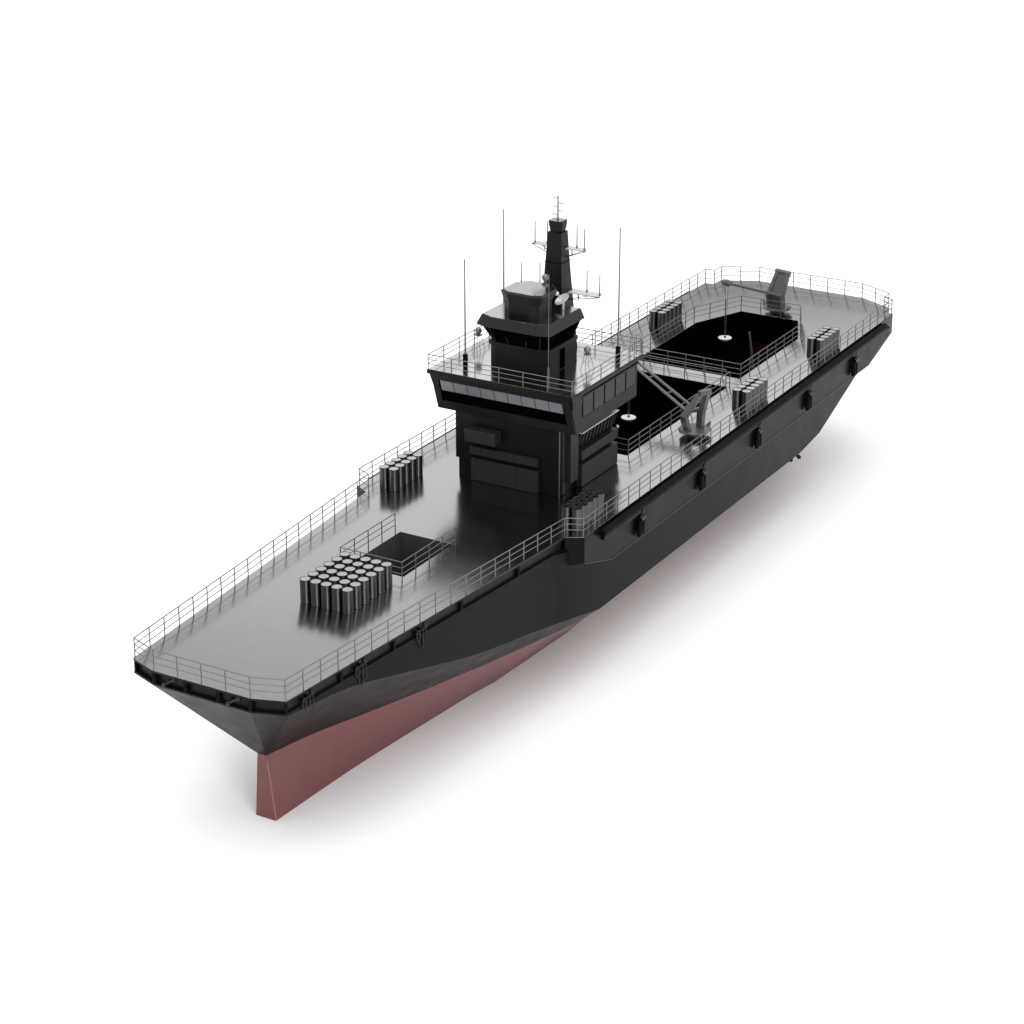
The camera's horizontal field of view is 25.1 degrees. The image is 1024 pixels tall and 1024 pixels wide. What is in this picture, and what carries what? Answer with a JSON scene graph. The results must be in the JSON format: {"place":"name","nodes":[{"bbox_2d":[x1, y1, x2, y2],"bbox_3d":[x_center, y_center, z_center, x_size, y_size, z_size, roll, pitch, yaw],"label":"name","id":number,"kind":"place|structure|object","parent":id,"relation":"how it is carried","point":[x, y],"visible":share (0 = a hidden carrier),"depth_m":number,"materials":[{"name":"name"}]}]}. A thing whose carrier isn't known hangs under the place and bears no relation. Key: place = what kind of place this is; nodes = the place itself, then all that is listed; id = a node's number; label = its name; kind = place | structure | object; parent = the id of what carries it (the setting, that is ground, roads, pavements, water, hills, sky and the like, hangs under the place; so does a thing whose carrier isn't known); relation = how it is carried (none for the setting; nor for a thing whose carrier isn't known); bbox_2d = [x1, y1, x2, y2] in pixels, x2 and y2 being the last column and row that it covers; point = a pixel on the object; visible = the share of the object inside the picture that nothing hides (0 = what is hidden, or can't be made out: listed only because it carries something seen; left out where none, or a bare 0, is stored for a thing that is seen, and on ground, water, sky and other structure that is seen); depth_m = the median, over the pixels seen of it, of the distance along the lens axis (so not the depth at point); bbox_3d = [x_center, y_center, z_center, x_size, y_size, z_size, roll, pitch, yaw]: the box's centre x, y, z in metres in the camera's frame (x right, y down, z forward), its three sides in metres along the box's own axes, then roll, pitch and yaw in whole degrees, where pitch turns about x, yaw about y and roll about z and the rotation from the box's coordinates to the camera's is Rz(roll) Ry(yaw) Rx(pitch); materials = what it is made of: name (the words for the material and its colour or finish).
{"place":"outdoors","nodes":[
{"label":"outdoors","id":0,"kind":"place"},
{"bbox_2d":[0,0,1023,1023],"bbox_3d":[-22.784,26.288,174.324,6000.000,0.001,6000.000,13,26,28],"label":"ground","id":1,"kind":"structure","parent":0,"point":[753,756],"depth_m":236.42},
{"bbox_2d":[133,195,892,820],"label":"ship","id":2,"kind":"object","parent":1,"relation":"on","point":[497,571],"visible":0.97,"depth_m":199.24,"materials":[{"name":"metal"}]},
{"bbox_2d":[299,576,310,603],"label":"steel drum","id":3,"kind":"object","parent":2,"relation":"on","point":[305,596],"visible":1,"depth_m":180.96,"materials":[{"name":"grey metal"}]},
{"bbox_2d":[308,571,318,579],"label":"steel drum","id":4,"kind":"object","parent":2,"relation":"on","point":[313,574],"visible":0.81,"depth_m":181.64,"materials":[{"name":"grey metal"}]},
{"bbox_2d":[310,579,320,606],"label":"steel drum","id":5,"kind":"object","parent":2,"relation":"on","point":[315,589],"visible":1,"depth_m":180.49,"materials":[{"name":"grey metal"}]},
{"bbox_2d":[316,566,326,574],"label":"steel drum","id":6,"kind":"object","parent":2,"relation":"on","point":[321,569],"visible":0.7,"depth_m":182.53,"materials":[{"name":"grey metal"}]},
{"bbox_2d":[318,574,328,582],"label":"steel drum","id":7,"kind":"object","parent":2,"relation":"on","point":[323,577],"visible":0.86,"depth_m":181.15,"materials":[{"name":"grey metal"}]},
{"bbox_2d":[320,581,331,608],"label":"steel drum","id":8,"kind":"object","parent":2,"relation":"on","point":[326,599],"visible":1,"depth_m":180.05,"materials":[{"name":"black metal"}]},
{"bbox_2d":[324,561,334,569],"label":"steel drum","id":9,"kind":"object","parent":2,"relation":"on","point":[329,564],"visible":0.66,"depth_m":183.42,"materials":[{"name":"grey metal"}]},
{"bbox_2d":[326,569,336,577],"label":"steel drum","id":10,"kind":"object","parent":2,"relation":"on","point":[331,572],"visible":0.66,"depth_m":182.02,"materials":[{"name":"grey metal"}]},
{"bbox_2d":[329,576,339,584],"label":"steel drum","id":11,"kind":"object","parent":2,"relation":"on","point":[333,580],"visible":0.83,"depth_m":180.72,"materials":[{"name":"grey metal"}]},
{"bbox_2d":[331,584,342,611],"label":"steel drum","id":12,"kind":"object","parent":2,"relation":"on","point":[336,591],"visible":1,"depth_m":179.55,"materials":[{"name":"black metal"}]},
{"bbox_2d":[331,556,342,564],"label":"steel drum","id":13,"kind":"object","parent":2,"relation":"on","point":[336,559],"visible":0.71,"depth_m":184.32,"materials":[{"name":"grey metal"}]},
{"bbox_2d":[334,564,344,571],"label":"steel drum","id":14,"kind":"object","parent":2,"relation":"on","point":[339,567],"visible":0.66,"depth_m":182.90,"materials":[{"name":"grey metal"}]},
{"bbox_2d":[336,571,347,579],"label":"steel drum","id":15,"kind":"object","parent":2,"relation":"on","point":[341,575],"visible":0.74,"depth_m":181.64,"materials":[{"name":"grey metal"}]},
{"bbox_2d":[339,552,349,559],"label":"steel drum","id":16,"kind":"object","parent":2,"relation":"on","point":[344,555],"visible":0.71,"depth_m":185.21,"materials":[{"name":"grey metal"}]},
{"bbox_2d":[339,579,350,587],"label":"steel drum","id":17,"kind":"object","parent":2,"relation":"on","point":[344,582],"visible":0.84,"depth_m":180.25,"materials":[{"name":"grey metal"}]},
{"bbox_2d":[342,559,352,566],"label":"steel drum","id":18,"kind":"object","parent":2,"relation":"on","point":[347,562],"visible":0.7,"depth_m":183.78,"materials":[{"name":"grey metal"}]},
{"bbox_2d":[342,587,353,614],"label":"steel drum","id":19,"kind":"object","parent":2,"relation":"on","point":[347,602],"visible":1,"depth_m":179.13,"materials":[{"name":"black metal"}]},
{"bbox_2d":[344,566,355,574],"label":"steel drum","id":20,"kind":"object","parent":2,"relation":"on","point":[350,570],"visible":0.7,"depth_m":182.53,"materials":[{"name":"grey metal"}]},
{"bbox_2d":[347,574,357,582],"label":"steel drum","id":21,"kind":"object","parent":2,"relation":"on","point":[352,577],"visible":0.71,"depth_m":181.12,"materials":[{"name":"grey metal"}]},
{"bbox_2d":[350,554,360,561],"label":"steel drum","id":22,"kind":"object","parent":2,"relation":"on","point":[355,557],"visible":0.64,"depth_m":184.69,"materials":[{"name":"grey metal"}]},
{"bbox_2d":[350,582,361,609],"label":"steel drum","id":23,"kind":"object","parent":2,"relation":"on","point":[356,587],"visible":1,"depth_m":179.97,"materials":[{"name":"black metal"}]},
{"bbox_2d":[352,561,362,569],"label":"steel drum","id":24,"kind":"object","parent":2,"relation":"on","point":[357,565],"visible":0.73,"depth_m":183.40,"materials":[{"name":"grey metal"}]},
{"bbox_2d":[355,569,365,577],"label":"steel drum","id":25,"kind":"object","parent":2,"relation":"on","point":[360,572],"visible":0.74,"depth_m":182.00,"materials":[{"name":"grey metal"}]},
{"bbox_2d":[358,577,369,603],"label":"steel drum","id":26,"kind":"object","parent":2,"relation":"on","point":[364,581],"visible":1,"depth_m":180.86,"materials":[{"name":"grey metal"}]},
{"bbox_2d":[360,557,370,564],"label":"steel drum","id":27,"kind":"object","parent":2,"relation":"on","point":[365,560],"visible":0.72,"depth_m":184.25,"materials":[{"name":"grey metal"}]},
{"bbox_2d":[363,564,373,572],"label":"steel drum","id":28,"kind":"object","parent":2,"relation":"on","point":[368,567],"visible":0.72,"depth_m":182.88,"materials":[{"name":"grey metal"}]},
{"bbox_2d":[365,572,376,598],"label":"steel drum","id":29,"kind":"object","parent":2,"relation":"on","point":[372,576],"visible":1,"depth_m":181.76,"materials":[{"name":"grey metal"}]},
{"bbox_2d":[370,559,381,567],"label":"steel drum","id":30,"kind":"object","parent":2,"relation":"on","point":[376,562],"visible":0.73,"depth_m":183.78,"materials":[{"name":"grey metal"}]},
{"bbox_2d":[373,567,384,593],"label":"steel drum","id":31,"kind":"object","parent":2,"relation":"on","point":[379,571],"visible":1,"depth_m":182.66,"materials":[{"name":"grey metal"}]},
{"bbox_2d":[379,465,388,488],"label":"steel drum","id":32,"kind":"object","parent":2,"relation":"on","point":[384,475],"visible":1,"depth_m":202.89,"materials":[{"name":"grey metal"}]},
{"bbox_2d":[381,562,391,588],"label":"steel drum","id":33,"kind":"object","parent":2,"relation":"on","point":[387,566],"visible":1,"depth_m":183.50,"materials":[{"name":"grey metal"}]},
{"bbox_2d":[385,461,394,467],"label":"steel drum","id":34,"kind":"object","parent":2,"relation":"on","point":[391,463],"visible":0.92,"depth_m":203.54,"materials":[{"name":"grey metal"}]},
{"bbox_2d":[389,467,398,490],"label":"steel drum","id":35,"kind":"object","parent":2,"relation":"on","point":[393,478],"visible":1,"depth_m":202.45,"materials":[{"name":"grey metal"}]},
{"bbox_2d":[391,457,400,463],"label":"steel drum","id":36,"kind":"object","parent":2,"relation":"on","point":[396,460],"visible":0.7,"depth_m":204.28,"materials":[{"name":"grey metal"}]},
{"bbox_2d":[395,463,404,487],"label":"steel drum","id":37,"kind":"object","parent":2,"relation":"on","point":[401,466],"visible":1,"depth_m":203.25,"materials":[{"name":"grey metal"}]},
{"bbox_2d":[397,454,406,459],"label":"steel drum","id":38,"kind":"object","parent":2,"relation":"on","point":[403,456],"visible":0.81,"depth_m":205.10,"materials":[{"name":"grey metal"}]},
{"bbox_2d":[401,460,410,483],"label":"steel drum","id":39,"kind":"object","parent":2,"relation":"on","point":[407,463],"visible":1,"depth_m":204.00,"materials":[{"name":"grey metal"}]},
{"bbox_2d":[403,451,412,456],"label":"steel drum","id":40,"kind":"object","parent":2,"relation":"on","point":[408,453],"visible":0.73,"depth_m":205.82,"materials":[{"name":"grey metal"}]},
{"bbox_2d":[407,456,416,480],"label":"steel drum","id":41,"kind":"object","parent":2,"relation":"on","point":[413,459],"visible":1,"depth_m":204.82,"materials":[{"name":"grey metal"}]},
{"bbox_2d":[413,453,422,476],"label":"steel drum","id":42,"kind":"object","parent":2,"relation":"on","point":[419,456],"visible":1,"depth_m":205.59,"materials":[{"name":"grey metal"}]},
{"bbox_2d":[561,504,571,528],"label":"steel drum","id":43,"kind":"object","parent":2,"relation":"on","point":[566,510],"visible":0.98,"depth_m":194.65,"materials":[{"name":"grey metal"}]},
{"bbox_2d":[567,500,577,506],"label":"steel drum","id":44,"kind":"object","parent":2,"relation":"on","point":[573,503],"visible":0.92,"depth_m":195.27,"materials":[{"name":"grey metal"}]},
{"bbox_2d":[572,506,581,531],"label":"steel drum","id":45,"kind":"object","parent":2,"relation":"on","point":[576,511],"visible":1,"depth_m":194.16,"materials":[{"name":"grey metal"}]},
{"bbox_2d":[573,496,582,503],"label":"steel drum","id":46,"kind":"object","parent":2,"relation":"on","point":[578,499],"visible":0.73,"depth_m":196.07,"materials":[{"name":"grey metal"}]},
{"bbox_2d":[577,502,587,527],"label":"steel drum","id":47,"kind":"object","parent":2,"relation":"on","point":[584,505],"visible":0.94,"depth_m":194.87,"materials":[{"name":"grey metal"}]},
{"bbox_2d":[578,492,588,498],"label":"steel drum","id":48,"kind":"object","parent":2,"relation":"on","point":[584,495],"visible":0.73,"depth_m":196.83,"materials":[{"name":"grey metal"}]},
{"bbox_2d":[583,498,592,523],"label":"steel drum","id":49,"kind":"object","parent":2,"relation":"on","point":[589,501],"visible":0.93,"depth_m":195.68,"materials":[{"name":"grey metal"}]},
{"bbox_2d":[584,489,593,495],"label":"steel drum","id":50,"kind":"object","parent":2,"relation":"on","point":[590,491],"visible":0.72,"depth_m":197.53,"materials":[{"name":"black metal"}]},
{"bbox_2d":[588,495,598,519],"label":"steel drum","id":51,"kind":"object","parent":2,"relation":"on","point":[595,498],"visible":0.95,"depth_m":196.46,"materials":[{"name":"grey metal"}]},
{"bbox_2d":[594,491,603,515],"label":"steel drum","id":52,"kind":"object","parent":2,"relation":"on","point":[600,494],"visible":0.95,"depth_m":197.26,"materials":[{"name":"grey metal"}]},
{"bbox_2d":[621,400,635,421],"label":"hook block","id":53,"kind":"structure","parent":2,"relation":"hanging from","point":[628,417],"depth_m":224.89,"materials":[{"name":"grey paint"}]},
{"bbox_2d":[649,309,657,329],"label":"steel drum","id":54,"kind":"object","parent":2,"relation":"on","point":[652,319],"visible":1,"depth_m":244.09,"materials":[{"name":"grey metal"}]},
{"bbox_2d":[653,307,661,316],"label":"steel drum","id":55,"kind":"object","parent":2,"relation":"on","point":[658,308],"visible":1,"depth_m":244.72,"materials":[{"name":"grey metal"}]},
{"bbox_2d":[657,311,665,330],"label":"steel drum","id":56,"kind":"object","parent":2,"relation":"on","point":[661,319],"visible":0.92,"depth_m":243.61,"materials":[{"name":"grey metal"}]},
{"bbox_2d":[662,308,669,328],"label":"steel drum","id":57,"kind":"object","parent":2,"relation":"on","point":[667,310],"visible":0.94,"depth_m":244.41,"materials":[{"name":"grey metal"}]},
{"bbox_2d":[666,306,673,325],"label":"steel drum","id":58,"kind":"object","parent":2,"relation":"on","point":[671,308],"visible":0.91,"depth_m":245.13,"materials":[{"name":"grey metal"}]},
{"bbox_2d":[670,303,677,323],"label":"steel drum","id":59,"kind":"object","parent":2,"relation":"on","point":[675,310],"visible":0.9,"depth_m":245.92,"materials":[{"name":"grey metal"}]},
{"bbox_2d":[674,301,681,320],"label":"steel drum","id":60,"kind":"object","parent":2,"relation":"on","point":[679,303],"visible":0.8,"depth_m":246.67,"materials":[{"name":"grey metal"}]},
{"bbox_2d":[718,286,731,341],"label":"hook block","id":61,"kind":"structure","parent":2,"relation":"hanging from","point":[724,338],"depth_m":243.71,"materials":[{"name":"grey paint"}]},
{"bbox_2d":[732,388,741,409],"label":"steel drum","id":62,"kind":"object","parent":2,"relation":"on","point":[736,398],"visible":0.96,"depth_m":221.43,"materials":[{"name":"grey metal"}]},
{"bbox_2d":[737,385,745,401],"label":"steel drum","id":63,"kind":"object","parent":2,"relation":"on","point":[742,387],"visible":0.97,"depth_m":222.11,"materials":[{"name":"grey metal"}]},
{"bbox_2d":[741,382,749,386],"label":"steel drum","id":64,"kind":"object","parent":2,"relation":"on","point":[746,384],"visible":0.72,"depth_m":222.88,"materials":[{"name":"grey metal"}]},
{"bbox_2d":[741,389,750,411],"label":"steel drum","id":65,"kind":"object","parent":2,"relation":"on","point":[746,395],"visible":0.97,"depth_m":220.97,"materials":[{"name":"grey metal"}]},
{"bbox_2d":[745,379,754,384],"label":"steel drum","id":66,"kind":"object","parent":2,"relation":"on","point":[751,381],"visible":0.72,"depth_m":223.66,"materials":[{"name":"grey metal"}]},
{"bbox_2d":[746,386,755,408],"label":"steel drum","id":67,"kind":"object","parent":2,"relation":"on","point":[752,388],"visible":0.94,"depth_m":221.75,"materials":[{"name":"grey metal"}]},
{"bbox_2d":[750,376,758,382],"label":"steel drum","id":68,"kind":"object","parent":2,"relation":"on","point":[755,378],"visible":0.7,"depth_m":224.44,"materials":[{"name":"grey metal"}]},
{"bbox_2d":[750,383,759,405],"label":"steel drum","id":69,"kind":"object","parent":2,"relation":"on","point":[756,386],"visible":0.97,"depth_m":222.43,"materials":[{"name":"grey metal"}]},
{"bbox_2d":[755,380,763,402],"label":"steel drum","id":70,"kind":"object","parent":2,"relation":"on","point":[761,384],"visible":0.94,"depth_m":223.28,"materials":[{"name":"grey metal"}]},
{"bbox_2d":[759,378,767,399],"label":"steel drum","id":71,"kind":"object","parent":2,"relation":"on","point":[765,380],"visible":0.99,"depth_m":224.00,"materials":[{"name":"grey metal"}]},
{"bbox_2d":[806,336,815,356],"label":"steel drum","id":72,"kind":"object","parent":2,"relation":"on","point":[811,343],"visible":0.98,"depth_m":235.80,"materials":[{"name":"grey metal"}]},
{"bbox_2d":[811,334,819,354],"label":"steel drum","id":73,"kind":"object","parent":2,"relation":"on","point":[816,335],"visible":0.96,"depth_m":236.40,"materials":[{"name":"grey metal"}]},
{"bbox_2d":[815,338,824,358],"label":"steel drum","id":74,"kind":"object","parent":2,"relation":"on","point":[820,343],"visible":0.97,"depth_m":235.29,"materials":[{"name":"grey metal"}]},
{"bbox_2d":[820,335,828,355],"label":"steel drum","id":75,"kind":"object","parent":2,"relation":"on","point":[826,337],"visible":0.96,"depth_m":236.06,"materials":[{"name":"grey metal"}]},
{"bbox_2d":[822,326,830,332],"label":"steel drum","id":76,"kind":"object","parent":2,"relation":"on","point":[827,327],"visible":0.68,"depth_m":238.81,"materials":[{"name":"grey metal"}]},
{"bbox_2d":[824,333,832,353],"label":"steel drum","id":77,"kind":"object","parent":2,"relation":"on","point":[830,335],"visible":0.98,"depth_m":236.88,"materials":[{"name":"grey metal"}]},
{"bbox_2d":[828,330,835,350],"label":"steel drum","id":78,"kind":"object","parent":2,"relation":"on","point":[833,332],"visible":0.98,"depth_m":237.60,"materials":[{"name":"grey metal"}]},
{"bbox_2d":[831,327,839,347],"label":"steel drum","id":79,"kind":"object","parent":2,"relation":"on","point":[836,329],"visible":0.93,"depth_m":238.45,"materials":[{"name":"grey metal"}]}
]}

